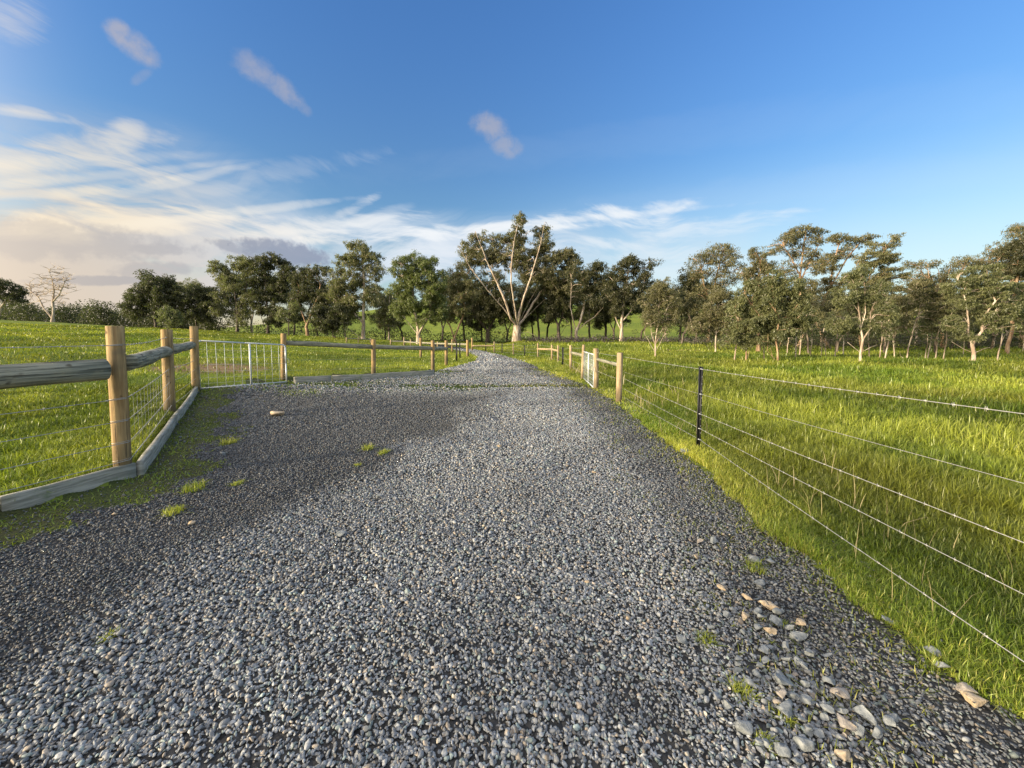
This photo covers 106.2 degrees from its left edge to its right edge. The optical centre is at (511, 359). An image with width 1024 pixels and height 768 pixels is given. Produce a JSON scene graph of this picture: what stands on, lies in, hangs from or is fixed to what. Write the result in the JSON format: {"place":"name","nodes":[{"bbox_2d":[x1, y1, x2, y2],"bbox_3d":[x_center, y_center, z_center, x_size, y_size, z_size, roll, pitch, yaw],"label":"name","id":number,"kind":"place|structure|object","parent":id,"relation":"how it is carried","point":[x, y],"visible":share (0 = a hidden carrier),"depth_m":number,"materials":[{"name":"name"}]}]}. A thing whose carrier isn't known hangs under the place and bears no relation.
{"place":"outdoors","nodes":[
{"label":"outdoors","id":0,"kind":"place"},
{"bbox_2d":[0,340,1023,767],"bbox_3d":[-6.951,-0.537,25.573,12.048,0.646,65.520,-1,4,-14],"label":"gravel driveway","id":1,"kind":"structure","parent":0,"point":[278,736],"depth_m":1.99,"materials":[{"name":"grey gravel"}]},
{"bbox_2d":[0,462,136,511],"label":"timber kerb","id":2,"kind":"structure","parent":1,"relation":"on","point":[32,497],"depth_m":3.43,"materials":[{"name":"wood"}]},
{"bbox_2d":[136,416,176,475],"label":"timber kerb","id":3,"kind":"structure","parent":1,"relation":"on","point":[144,460],"depth_m":4.54,"materials":[{"name":"wood"}]},
{"bbox_2d":[157,504,192,517],"bbox_3d":[-2.749,1.242,3.166,0.431,0.092,0.349,0,4,0],"label":"grass tuft","id":4,"kind":"object","parent":1,"relation":"on","point":[177,508],"visible":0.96,"depth_m":3.17,"materials":[{"name":"plant"}]},
{"bbox_2d":[172,387,197,422],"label":"timber kerb","id":5,"kind":"structure","parent":1,"relation":"on","point":[180,412],"depth_m":7.04,"materials":[{"name":"wood"}]},
{"bbox_2d":[175,477,210,493],"bbox_3d":[-3.002,1.197,3.607,0.423,0.124,0.484,0,4,0],"label":"grass tuft","id":6,"kind":"object","parent":1,"relation":"on","point":[195,485],"visible":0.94,"depth_m":3.63,"materials":[{"name":"plant"}]},
{"bbox_2d":[199,340,288,388],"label":"farm gate","id":7,"kind":"structure","parent":1,"relation":"on","point":[249,345],"depth_m":9.94,"materials":[{"name":"metal"}]},
{"bbox_2d":[294,375,330,383],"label":"timber kerb","id":8,"kind":"structure","parent":1,"relation":"on","point":[304,379],"depth_m":10.93,"materials":[{"name":"wood"}]},
{"bbox_2d":[332,370,433,380],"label":"timber kerb","id":9,"kind":"structure","parent":1,"relation":"on","point":[374,375],"depth_m":12.24,"materials":[{"name":"wood"}]},
{"bbox_2d":[693,628,733,653],"bbox_3d":[0.976,1.361,1.882,0.218,0.054,0.182,-1,4,-19],"label":"grass tuft","id":10,"kind":"object","parent":1,"relation":"on","point":[704,640],"visible":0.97,"depth_m":1.87,"materials":[{"name":"plant"}]},
{"bbox_2d":[702,664,769,709],"bbox_3d":[0.958,1.376,1.650,0.260,0.062,0.265,0,4,0],"label":"grass tuft","id":11,"kind":"object","parent":1,"relation":"on","point":[737,684],"visible":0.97,"depth_m":1.61,"materials":[{"name":"plant"}]},
{"bbox_2d":[735,720,752,735],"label":"rock","id":12,"kind":"object","parent":1,"relation":"on","point":[744,727],"visible":1,"depth_m":1.44,"materials":[{"name":"stone"}]},
{"bbox_2d":[737,552,775,579],"bbox_3d":[1.537,1.308,2.456,0.242,0.078,0.342,-2,5,-27],"label":"grass tuft","id":13,"kind":"object","parent":1,"relation":"on","point":[754,567],"visible":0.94,"depth_m":2.44,"materials":[{"name":"plant"}]},
{"bbox_2d":[752,727,780,759],"bbox_3d":[0.908,1.402,1.414,0.183,0.058,0.142,3,5,40],"label":"grass tuft","id":14,"kind":"object","parent":1,"relation":"on","point":[762,733],"visible":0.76,"depth_m":1.42,"materials":[{"name":"plant"}]},
{"bbox_2d":[773,742,791,757],"bbox_3d":[0.962,1.386,1.363,0.048,0.032,0.047,1,4,10],"label":"rock","id":15,"kind":"object","parent":1,"relation":"on","point":[782,749],"visible":1,"depth_m":1.36,"materials":[{"name":"stone"}]},
{"bbox_2d":[772,672,793,685],"bbox_3d":[1.158,1.363,1.641,0.074,0.038,0.056,0,4,0],"label":"rock","id":16,"kind":"object","parent":1,"relation":"on","point":[780,679],"visible":1,"depth_m":1.63,"materials":[{"name":"stone"}]},
{"bbox_2d":[776,698,792,718],"bbox_3d":[1.091,1.381,1.516,0.079,0.031,0.056,-2,4,-24],"label":"rock","id":17,"kind":"object","parent":1,"relation":"on","point":[784,707],"visible":1,"depth_m":1.51,"materials":[{"name":"stone"}]},
{"bbox_2d":[789,631,807,641],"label":"rock","id":18,"kind":"object","parent":1,"relation":"on","point":[797,636],"visible":1,"depth_m":1.88,"materials":[{"name":"stone"}]},
{"bbox_2d":[793,736,814,751],"bbox_3d":[1.053,1.380,1.383,0.068,0.034,0.040,0,4,0],"label":"rock","id":19,"kind":"object","parent":1,"relation":"on","point":[803,744],"visible":1,"depth_m":1.38,"materials":[{"name":"stone"}]},
{"bbox_2d":[799,694,815,704],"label":"rock","id":20,"kind":"object","parent":1,"relation":"on","point":[806,699],"visible":0.99,"depth_m":1.56,"materials":[{"name":"stone"}]},
{"bbox_2d":[829,687,849,699],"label":"rock","id":21,"kind":"object","parent":1,"relation":"on","point":[842,692],"visible":1,"depth_m":1.58,"materials":[{"name":"stone"}]},
{"bbox_2d":[834,749,850,761],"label":"rock","id":22,"kind":"object","parent":1,"relation":"on","point":[844,755],"visible":1,"depth_m":1.35,"materials":[{"name":"stone"}]},
{"bbox_2d":[837,712,856,730],"bbox_3d":[1.267,1.379,1.452,0.060,0.036,0.046,2,4,24],"label":"rock","id":23,"kind":"object","parent":1,"relation":"on","point":[844,722],"visible":1,"depth_m":1.45,"materials":[{"name":"stone"}]},
{"bbox_2d":[853,721,864,736],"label":"rock","id":24,"kind":"object","parent":1,"relation":"on","point":[860,729],"visible":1,"depth_m":1.44,"materials":[{"name":"stone"}]},
{"bbox_2d":[852,704,877,725],"bbox_3d":[1.372,1.379,1.494,0.037,0.038,0.077,-3,5,-41],"label":"rock","id":25,"kind":"object","parent":1,"relation":"on","point":[863,712],"visible":1,"depth_m":1.49,"materials":[{"name":"stone"}]},
{"bbox_2d":[872,724,882,738],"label":"rock","id":26,"kind":"object","parent":1,"relation":"on","point":[877,733],"visible":1,"depth_m":1.43,"materials":[{"name":"stone"}]},
{"bbox_2d":[883,714,896,726],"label":"rock","id":27,"kind":"object","parent":1,"relation":"on","point":[889,720],"visible":1,"depth_m":1.46,"materials":[{"name":"stone"}]},
{"bbox_2d":[911,654,951,683],"bbox_3d":[1.859,1.371,1.703,0.211,0.047,0.164,-4,5,-42],"label":"grass tuft","id":28,"kind":"object","parent":1,"relation":"on","point":[921,667],"visible":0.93,"depth_m":1.71,"materials":[{"name":"plant"}]},
{"bbox_2d":[955,682,978,694],"bbox_3d":[1.887,1.368,1.605,0.061,0.032,0.056,1,4,13],"label":"rock","id":29,"kind":"object","parent":1,"relation":"on","point":[964,686],"visible":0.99,"depth_m":1.59,"materials":[{"name":"stone"}]},
{"bbox_2d":[959,690,987,707],"bbox_3d":[1.877,1.375,1.559,0.079,0.028,0.064,0,4,0],"label":"rock","id":30,"kind":"object","parent":1,"relation":"on","point":[974,700],"visible":1,"depth_m":1.55,"materials":[{"name":"stone"}]},
{"bbox_2d":[0,304,1023,767],"bbox_3d":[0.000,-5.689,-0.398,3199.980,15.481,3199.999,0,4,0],"label":"ground","id":31,"kind":"structure","parent":0,"point":[582,332],"depth_m":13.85,"materials":[{"name":"green plant"}]},
{"bbox_2d":[0,277,31,315],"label":"gum tree","id":32,"kind":"object","parent":31,"relation":"on","point":[14,295],"visible":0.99,"depth_m":45.59,"materials":[{"name":"green plant"}]},
{"bbox_2d":[25,263,81,321],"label":"dead tree","id":33,"kind":"object","parent":31,"relation":"on","point":[54,298],"visible":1,"depth_m":44.52,"materials":[{"name":"wood"}]},
{"bbox_2d":[0,326,199,492],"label":"post and rail fence","id":34,"kind":"object","parent":31,"relation":"on","point":[115,366],"visible":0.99,"depth_m":3.79,"materials":[{"name":"brown wood"}]},
{"bbox_2d":[0,298,226,330],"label":"distant woodland","id":35,"kind":"object","parent":31,"relation":"on","point":[29,312],"visible":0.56,"depth_m":53.55,"materials":[{"name":"green plant"}]},
{"bbox_2d":[115,268,185,327],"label":"gum tree","id":36,"kind":"object","parent":31,"relation":"on","point":[153,289],"visible":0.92,"depth_m":44.99,"materials":[{"name":"green plant"}]},
{"bbox_2d":[151,304,185,328],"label":"bush","id":37,"kind":"object","parent":31,"relation":"on","point":[172,317],"visible":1,"depth_m":41.50,"materials":[{"name":"green plant"}]},
{"bbox_2d":[162,277,210,326],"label":"shaded tree","id":38,"kind":"object","parent":31,"relation":"on","point":[181,283],"visible":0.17,"depth_m":54.84,"materials":[{"name":"green plant"}]},
{"bbox_2d":[166,283,223,325],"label":"dark tree","id":39,"kind":"object","parent":31,"relation":"on","point":[196,311],"visible":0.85,"depth_m":46.20,"materials":[{"name":"green plant"}]},
{"bbox_2d":[203,254,260,331],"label":"gum tree","id":40,"kind":"object","parent":31,"relation":"on","point":[239,314],"visible":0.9,"depth_m":46.14,"materials":[{"name":"green plant"}]},
{"bbox_2d":[216,273,280,331],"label":"shaded tree","id":41,"kind":"object","parent":31,"relation":"on","point":[231,299],"visible":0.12,"depth_m":54.61,"materials":[{"name":"green plant"}]},
{"bbox_2d":[243,251,296,333],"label":"gum tree","id":42,"kind":"object","parent":31,"relation":"on","point":[280,284],"visible":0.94,"depth_m":45.95,"materials":[{"name":"green plant"}]},
{"bbox_2d":[274,301,302,335],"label":"tree","id":43,"kind":"object","parent":31,"relation":"on","point":[291,315],"visible":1,"depth_m":43.77,"materials":[{"name":"green plant"}]},
{"bbox_2d":[266,271,328,334],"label":"shaded tree","id":44,"kind":"object","parent":31,"relation":"on","point":[290,294],"visible":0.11,"depth_m":54.17,"materials":[{"name":"green plant"}]},
{"bbox_2d":[285,264,339,335],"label":"gum tree","id":45,"kind":"object","parent":31,"relation":"on","point":[306,274],"visible":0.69,"depth_m":45.13,"materials":[{"name":"green plant"}]},
{"bbox_2d":[291,278,338,336],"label":"shaded tree","id":46,"kind":"object","parent":31,"relation":"on","point":[300,318],"visible":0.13,"depth_m":52.01,"materials":[{"name":"green plant"}]},
{"bbox_2d":[305,302,351,337],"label":"bush","id":47,"kind":"object","parent":31,"relation":"on","point":[332,322],"visible":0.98,"depth_m":42.22,"materials":[{"name":"green plant"}]},
{"bbox_2d":[321,239,389,338],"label":"gum tree","id":48,"kind":"object","parent":31,"relation":"on","point":[338,286],"visible":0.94,"depth_m":42.96,"materials":[{"name":"green plant"}]},
{"bbox_2d":[198,319,512,342],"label":"understorey","id":49,"kind":"object","parent":31,"relation":"on","point":[374,334],"visible":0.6,"depth_m":54.82,"materials":[{"name":"green plant"}]},
{"bbox_2d":[281,333,447,379],"bbox_3d":[-4.028,-0.146,13.776,1.867,1.585,7.506,2,5,29],"label":"post and rail fence","id":50,"kind":"object","parent":31,"relation":"on","point":[373,346],"visible":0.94,"depth_m":12.67,"materials":[{"name":"brown wood"}]},
{"bbox_2d":[361,283,408,339],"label":"shaded tree","id":51,"kind":"object","parent":31,"relation":"on","point":[373,319],"visible":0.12,"depth_m":55.88,"materials":[{"name":"green plant"}]},
{"bbox_2d":[373,289,400,339],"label":"gum tree","id":52,"kind":"object","parent":31,"relation":"on","point":[390,321],"visible":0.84,"depth_m":49.12,"materials":[{"name":"green plant"}]},
{"bbox_2d":[383,249,449,343],"bbox_3d":[-9.857,-6.271,39.522,7.082,9.792,3.578,0,4,0],"label":"gum tree","id":53,"kind":"object","parent":31,"relation":"on","point":[412,276],"visible":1,"depth_m":39.01,"materials":[{"name":"green plant"}]},
{"bbox_2d":[390,337,465,346],"bbox_3d":[-6.298,-1.102,29.807,1.676,1.098,14.383,-3,5,-36],"label":"post and rail fence","id":54,"kind":"object","parent":31,"relation":"on","point":[410,342],"visible":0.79,"depth_m":32.35,"materials":[{"name":"brown wood"}]},
{"bbox_2d":[415,271,475,339],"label":"shaded tree","id":55,"kind":"object","parent":31,"relation":"on","point":[442,326],"visible":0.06,"depth_m":56.13,"materials":[{"name":"green plant"}]},
{"bbox_2d":[419,338,472,360],"bbox_3d":[-3.986,-0.752,24.416,2.692,1.309,14.061,0,4,0],"label":"wire fence","id":56,"kind":"object","parent":31,"relation":"on","point":[460,352],"visible":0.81,"depth_m":22.20,"materials":[{"name":"brown wood"}]},
{"bbox_2d":[432,259,480,342],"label":"gum tree","id":57,"kind":"object","parent":31,"relation":"on","point":[458,284],"visible":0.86,"depth_m":47.21,"materials":[{"name":"green plant"}]},
{"bbox_2d":[455,273,519,342],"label":"gum tree","id":58,"kind":"object","parent":31,"relation":"on","point":[487,302],"visible":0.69,"depth_m":53.98,"materials":[{"name":"green plant"}]},
{"bbox_2d":[495,286,531,341],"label":"shaded tree","id":59,"kind":"object","parent":31,"relation":"on","point":[512,315],"visible":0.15,"depth_m":59.93,"materials":[{"name":"green plant"}]},
{"bbox_2d":[454,210,585,341],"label":"gum tree","id":60,"kind":"object","parent":31,"relation":"on","point":[546,273],"visible":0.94,"depth_m":48.73,"materials":[{"name":"green plant"}]},
{"bbox_2d":[472,342,584,378],"bbox_3d":[0.679,-0.455,21.134,2.363,1.250,17.421,-1,4,-18],"label":"wooden fence","id":61,"kind":"object","parent":31,"relation":"on","point":[570,355],"visible":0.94,"depth_m":17.34,"materials":[{"name":"brown wood"}]},
{"bbox_2d":[507,287,551,336],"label":"shaded tree","id":62,"kind":"object","parent":31,"relation":"on","point":[539,316],"visible":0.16,"depth_m":61.39,"materials":[{"name":"green plant"}]},
{"bbox_2d":[511,281,550,336],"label":"gum tree","id":63,"kind":"object","parent":31,"relation":"on","point":[530,317],"visible":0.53,"depth_m":56.08,"materials":[{"name":"green plant"}]},
{"bbox_2d":[514,265,581,336],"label":"shaded tree","id":64,"kind":"object","parent":31,"relation":"on","point":[566,316],"visible":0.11,"depth_m":59.10,"materials":[{"name":"green plant"}]},
{"bbox_2d":[537,263,578,340],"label":"gum tree","id":65,"kind":"object","parent":31,"relation":"on","point":[555,305],"visible":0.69,"depth_m":51.05,"materials":[{"name":"green plant"}]},
{"bbox_2d":[563,258,608,339],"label":"gum tree","id":66,"kind":"object","parent":31,"relation":"on","point":[583,278],"visible":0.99,"depth_m":46.08,"materials":[{"name":"green plant"}]},
{"bbox_2d":[555,279,617,337],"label":"shaded tree","id":67,"kind":"object","parent":31,"relation":"on","point":[588,311],"visible":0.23,"depth_m":54.01,"materials":[{"name":"green plant"}]},
{"bbox_2d":[590,267,619,336],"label":"gum tree","id":68,"kind":"object","parent":31,"relation":"on","point":[598,324],"visible":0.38,"depth_m":56.90,"materials":[{"name":"green plant"}]},
{"bbox_2d":[595,293,633,336],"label":"shaded tree","id":69,"kind":"object","parent":31,"relation":"on","point":[626,320],"visible":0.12,"depth_m":59.98,"materials":[{"name":"green plant"}]},
{"bbox_2d":[600,252,663,341],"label":"gum tree","id":70,"kind":"object","parent":31,"relation":"on","point":[616,303],"visible":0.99,"depth_m":45.21,"materials":[{"name":"green plant"}]},
{"bbox_2d":[613,285,664,339],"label":"shaded tree","id":71,"kind":"object","parent":31,"relation":"on","point":[635,312],"visible":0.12,"depth_m":55.58,"materials":[{"name":"green plant"}]},
{"bbox_2d":[636,276,684,355],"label":"gum tree","id":72,"kind":"object","parent":31,"relation":"on","point":[655,315],"visible":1,"depth_m":22.68,"materials":[{"name":"green plant"}]},
{"bbox_2d":[632,288,693,337],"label":"shaded tree","id":73,"kind":"object","parent":31,"relation":"on","point":[640,309],"visible":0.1,"depth_m":49.80,"materials":[{"name":"green plant"}]},
{"bbox_2d":[658,284,708,343],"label":"shaded tree","id":74,"kind":"object","parent":31,"relation":"on","point":[686,307],"visible":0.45,"depth_m":37.40,"materials":[{"name":"green plant"}]},
{"bbox_2d":[668,262,728,340],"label":"tree","id":75,"kind":"object","parent":31,"relation":"on","point":[683,277],"visible":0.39,"depth_m":47.74,"materials":[{"name":"green plant"}]},
{"bbox_2d":[685,283,737,351],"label":"gum tree","id":76,"kind":"object","parent":31,"relation":"on","point":[713,323],"visible":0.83,"depth_m":27.66,"materials":[{"name":"green plant"}]},
{"bbox_2d":[683,241,749,339],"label":"gum tree","id":77,"kind":"object","parent":31,"relation":"on","point":[707,259],"visible":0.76,"depth_m":45.06,"materials":[{"name":"green plant"}]},
{"bbox_2d":[720,309,745,358],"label":"sapling","id":78,"kind":"object","parent":31,"relation":"on","point":[727,318],"visible":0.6,"depth_m":19.46,"materials":[{"name":"green plant"}]},
{"bbox_2d":[716,278,780,358],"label":"gum tree","id":79,"kind":"object","parent":31,"relation":"on","point":[739,331],"visible":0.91,"depth_m":18.90,"materials":[{"name":"green plant"}]},
{"bbox_2d":[735,245,779,351],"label":"gum tree","id":80,"kind":"object","parent":31,"relation":"on","point":[763,265],"visible":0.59,"depth_m":29.44,"materials":[{"name":"green plant"}]},
{"bbox_2d":[520,333,1017,347],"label":"scrub","id":81,"kind":"object","parent":31,"relation":"on","point":[605,338],"visible":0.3,"depth_m":42.67,"materials":[{"name":"plant"}]},
{"bbox_2d":[754,269,819,360],"bbox_3d":[13.262,-2.071,18.672,2.957,4.646,1.775,0,4,0],"label":"gum tree","id":82,"kind":"object","parent":31,"relation":"on","point":[778,296],"visible":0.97,"depth_m":18.37,"materials":[{"name":"green plant"}]},
{"bbox_2d":[761,223,830,346],"bbox_3d":[26.311,-6.642,35.643,6.289,11.678,2.670,0,4,0],"label":"gum tree","id":83,"kind":"object","parent":31,"relation":"on","point":[792,235],"visible":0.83,"depth_m":35.23,"materials":[{"name":"green plant"}]},
{"bbox_2d":[593,348,1023,661],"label":"barbed wire fence","id":84,"kind":"object","parent":31,"relation":"on","point":[619,371],"visible":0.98,"depth_m":4.14,"materials":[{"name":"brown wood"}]},
{"bbox_2d":[583,351,594,387],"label":"farm gate","id":85,"kind":"structure","parent":84,"relation":"attached to","point":[585,377],"depth_m":11.38,"materials":[{"name":"metal"}]},
{"bbox_2d":[776,293,843,353],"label":"shaded tree","id":86,"kind":"object","parent":31,"relation":"on","point":[822,315],"visible":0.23,"depth_m":26.47,"materials":[{"name":"green plant"}]},
{"bbox_2d":[805,319,823,355],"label":"sapling","id":87,"kind":"object","parent":31,"relation":"on","point":[813,331],"visible":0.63,"depth_m":21.10,"materials":[{"name":"green plant"}]},
{"bbox_2d":[812,290,872,352],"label":"shaded tree","id":88,"kind":"object","parent":31,"relation":"on","point":[847,307],"visible":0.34,"depth_m":27.83,"materials":[{"name":"green plant"}]},
{"bbox_2d":[675,287,1019,340],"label":"distant woodland","id":89,"kind":"object","parent":31,"relation":"on","point":[910,330],"visible":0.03,"depth_m":68.52,"materials":[{"name":"green plant"}]},
{"bbox_2d":[814,232,882,348],"bbox_3d":[29.118,-5.930,33.787,5.302,10.489,2.388,-1,4,-10],"label":"gum tree","id":90,"kind":"object","parent":31,"relation":"on","point":[833,258],"visible":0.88,"depth_m":33.33,"materials":[{"name":"green plant"}]},
{"bbox_2d":[691,315,1023,350],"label":"understorey","id":91,"kind":"object","parent":31,"relation":"on","point":[1014,340],"visible":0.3,"depth_m":33.33,"materials":[{"name":"green plant"}]},
{"bbox_2d":[824,261,903,360],"bbox_3d":[16.168,-2.093,17.712,3.275,4.824,1.386,0,4,0],"label":"gum tree","id":92,"kind":"object","parent":31,"relation":"on","point":[855,294],"visible":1,"depth_m":17.59,"materials":[{"name":"green plant"}]},
{"bbox_2d":[837,232,913,350],"bbox_3d":[27.997,-5.076,29.902,5.422,9.255,2.644,-1,4,-12],"label":"gum tree","id":93,"kind":"object","parent":31,"relation":"on","point":[885,256],"visible":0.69,"depth_m":29.36,"materials":[{"name":"green plant"}]},
{"bbox_2d":[874,308,902,357],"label":"sapling","id":94,"kind":"object","parent":31,"relation":"on","point":[887,341],"visible":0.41,"depth_m":20.02,"materials":[{"name":"green plant"}]},
{"bbox_2d":[854,291,935,352],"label":"shaded tree","id":95,"kind":"object","parent":31,"relation":"on","point":[915,311],"visible":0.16,"depth_m":26.30,"materials":[{"name":"green plant"}]},
{"bbox_2d":[881,276,954,357],"bbox_3d":[21.466,-2.142,20.439,3.518,4.518,1.677,0,4,0],"label":"gum tree","id":96,"kind":"object","parent":31,"relation":"on","point":[923,286],"visible":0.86,"depth_m":20.19,"materials":[{"name":"green plant"}]},
{"bbox_2d":[915,327,937,357],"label":"sapling","id":97,"kind":"object","parent":31,"relation":"on","point":[921,335],"visible":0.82,"depth_m":20.64,"materials":[{"name":"green plant"}]},
{"bbox_2d":[896,254,981,346],"bbox_3d":[39.362,-5.255,35.745,6.721,8.790,2.957,0,4,0],"label":"gum tree","id":98,"kind":"object","parent":31,"relation":"on","point":[941,277],"visible":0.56,"depth_m":35.33,"materials":[{"name":"green plant"}]},
{"bbox_2d":[908,293,978,352],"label":"shaded tree","id":99,"kind":"object","parent":31,"relation":"on","point":[962,312],"visible":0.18,"depth_m":26.03,"materials":[{"name":"green plant"}]},
{"bbox_2d":[925,308,962,357],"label":"sapling","id":100,"kind":"object","parent":31,"relation":"on","point":[937,336],"visible":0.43,"depth_m":20.18,"materials":[{"name":"green plant"}]},
{"bbox_2d":[936,291,1001,349],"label":"shaded tree","id":101,"kind":"object","parent":31,"relation":"on","point":[972,319],"visible":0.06,"depth_m":32.02,"materials":[{"name":"green plant"}]},
{"bbox_2d":[934,263,1023,360],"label":"gum tree","id":102,"kind":"object","parent":31,"relation":"on","point":[973,283],"visible":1,"depth_m":18.05,"materials":[{"name":"green plant"}]},
{"bbox_2d":[959,222,1023,346],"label":"gum tree","id":103,"kind":"object","parent":31,"relation":"on","point":[1016,229],"visible":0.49,"depth_m":35.35,"materials":[{"name":"green plant"}]},
{"bbox_2d":[978,229,1023,353],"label":"gum tree","id":104,"kind":"object","parent":31,"relation":"on","point":[1011,253],"visible":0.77,"depth_m":25.48,"materials":[{"name":"green plant"}]},
{"bbox_2d":[996,282,1023,360],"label":"gum tree","id":105,"kind":"object","parent":31,"relation":"on","point":[1019,290],"visible":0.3,"depth_m":18.92,"materials":[{"name":"green plant"}]},
{"bbox_2d":[0,0,1023,326],"label":"sky","id":106,"kind":"structure","parent":0,"point":[170,137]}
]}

